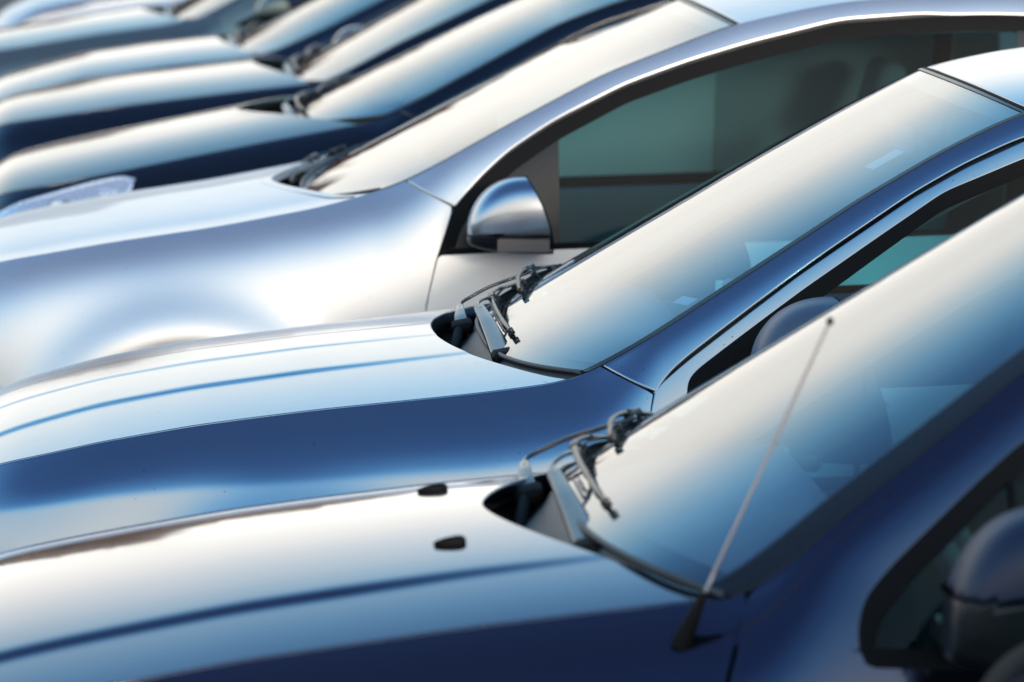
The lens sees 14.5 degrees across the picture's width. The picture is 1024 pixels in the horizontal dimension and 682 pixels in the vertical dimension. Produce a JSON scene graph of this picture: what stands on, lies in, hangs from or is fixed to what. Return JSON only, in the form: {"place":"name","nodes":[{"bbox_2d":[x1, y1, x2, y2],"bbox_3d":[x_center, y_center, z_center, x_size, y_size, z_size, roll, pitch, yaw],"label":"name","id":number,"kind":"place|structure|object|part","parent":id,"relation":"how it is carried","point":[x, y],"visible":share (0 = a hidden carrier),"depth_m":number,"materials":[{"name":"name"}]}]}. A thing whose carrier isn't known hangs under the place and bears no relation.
{"place":"outdoors","nodes":[
{"label":"outdoors","id":0,"kind":"place"},
{"bbox_2d":[0,0,20,12],"bbox_3d":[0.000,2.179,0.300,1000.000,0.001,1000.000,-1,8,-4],"label":"ground","id":1,"kind":"structure","parent":0,"point":[4,4],"depth_m":41.23,"materials":[{"name":"grey asphalt"}]},
{"bbox_2d":[0,0,97,27],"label":"parked car","id":2,"kind":"object","parent":1,"relation":"on","point":[17,12],"visible":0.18,"depth_m":25.33,"materials":[{"name":"silver metal"}]},
{"bbox_2d":[0,0,298,76],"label":"parked car","id":3,"kind":"object","parent":1,"relation":"on","point":[23,46],"visible":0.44,"depth_m":20.50,"materials":[{"name":"grey paint"}]},
{"bbox_3d":[-0.538,-1.510,20.563,1.947,1.247,0.238,-1,8,-4],"label":"front door","id":4,"kind":"part","parent":3,"relation":"part of","materials":[{"name":"blue paint"}]},
{"bbox_2d":[16,0,309,24],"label":"parked car","id":5,"kind":"object","parent":1,"relation":"on","point":[89,7],"visible":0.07,"depth_m":23.18,"materials":[{"name":"blue paint"}]},
{"bbox_2d":[0,0,412,99],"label":"parked car","id":6,"kind":"object","parent":1,"relation":"on","point":[297,30],"visible":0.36,"depth_m":18.40,"materials":[{"name":"grey paint"}]},
{"bbox_3d":[-0.051,-1.167,18.218,1.947,1.207,0.236,-1,8,-4],"label":"front door","id":7,"kind":"part","parent":6,"relation":"part of","materials":[{"name":"blue paint"}]},
{"bbox_2d":[0,0,514,161],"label":"parked car","id":8,"kind":"object","parent":1,"relation":"on","point":[39,116],"visible":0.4,"depth_m":15.93,"materials":[{"name":"blue paint"}]},
{"bbox_2d":[0,0,1017,217],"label":"parked car","id":9,"kind":"object","parent":1,"relation":"on","point":[382,98],"visible":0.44,"depth_m":13.58,"materials":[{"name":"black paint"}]},
{"bbox_3d":[0.547,-0.749,14.976,1.947,1.262,0.226,-1,8,-4],"label":"front door","id":10,"kind":"part","parent":9,"relation":"part of","materials":[{"name":"blue paint"}]},
{"bbox_3d":[0.665,-0.545,13.495,1.947,1.262,0.226,-1,8,-4],"label":"front door","id":11,"kind":"part","parent":9,"relation":"part of","materials":[{"name":"silver metal"}]},
{"bbox_3d":[1.230,-0.331,13.504,0.831,0.835,0.142,-1,8,-4],"label":"rear door","id":12,"kind":"part","parent":9,"relation":"part of","materials":[{"name":"blue paint"}]},
{"bbox_2d":[0,194,1023,681],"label":"parked car","id":13,"kind":"object","parent":1,"relation":"on","point":[710,530],"visible":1,"depth_m":6.37,"materials":[{"name":"blue paint"}]},
{"bbox_3d":[1.340,0.391,6.283,2.101,1.374,0.438,-1,8,-4],"label":"front door","id":14,"kind":"part","parent":13,"relation":"part of","materials":[{"name":"blue paint"}]},
{"bbox_2d":[0,47,1023,552],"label":"parked car","id":15,"kind":"object","parent":1,"relation":"on","point":[644,315],"visible":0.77,"depth_m":8.59,"materials":[{"name":"blue metal"}]},
{"bbox_3d":[1.237,0.134,8.559,1.947,1.262,0.284,-1,8,-4],"label":"front door","id":16,"kind":"part","parent":15,"relation":"part of","materials":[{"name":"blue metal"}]},
{"bbox_3d":[1.118,-0.073,10.064,1.947,1.262,0.284,-1,8,-4],"label":"front door","id":17,"kind":"part","parent":15,"relation":"part of","materials":[{"name":"blue metal"}]},
{"bbox_2d":[0,0,1023,387],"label":"parked car","id":18,"kind":"object","parent":1,"relation":"on","point":[454,202],"visible":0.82,"depth_m":11.11,"materials":[{"name":"silver metal"}]},
{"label":"front door","id":19,"kind":"part","parent":18,"relation":"part of","materials":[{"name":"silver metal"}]},
{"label":"front door","id":20,"kind":"part","parent":18,"relation":"part of","materials":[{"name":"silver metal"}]},
{"bbox_2d":[982,644,1023,681],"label":"parked car","id":21,"kind":"object","parent":1,"relation":"on","point":[1008,667],"visible":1,"depth_m":5.43,"materials":[{"name":"grey paint"}]}
]}

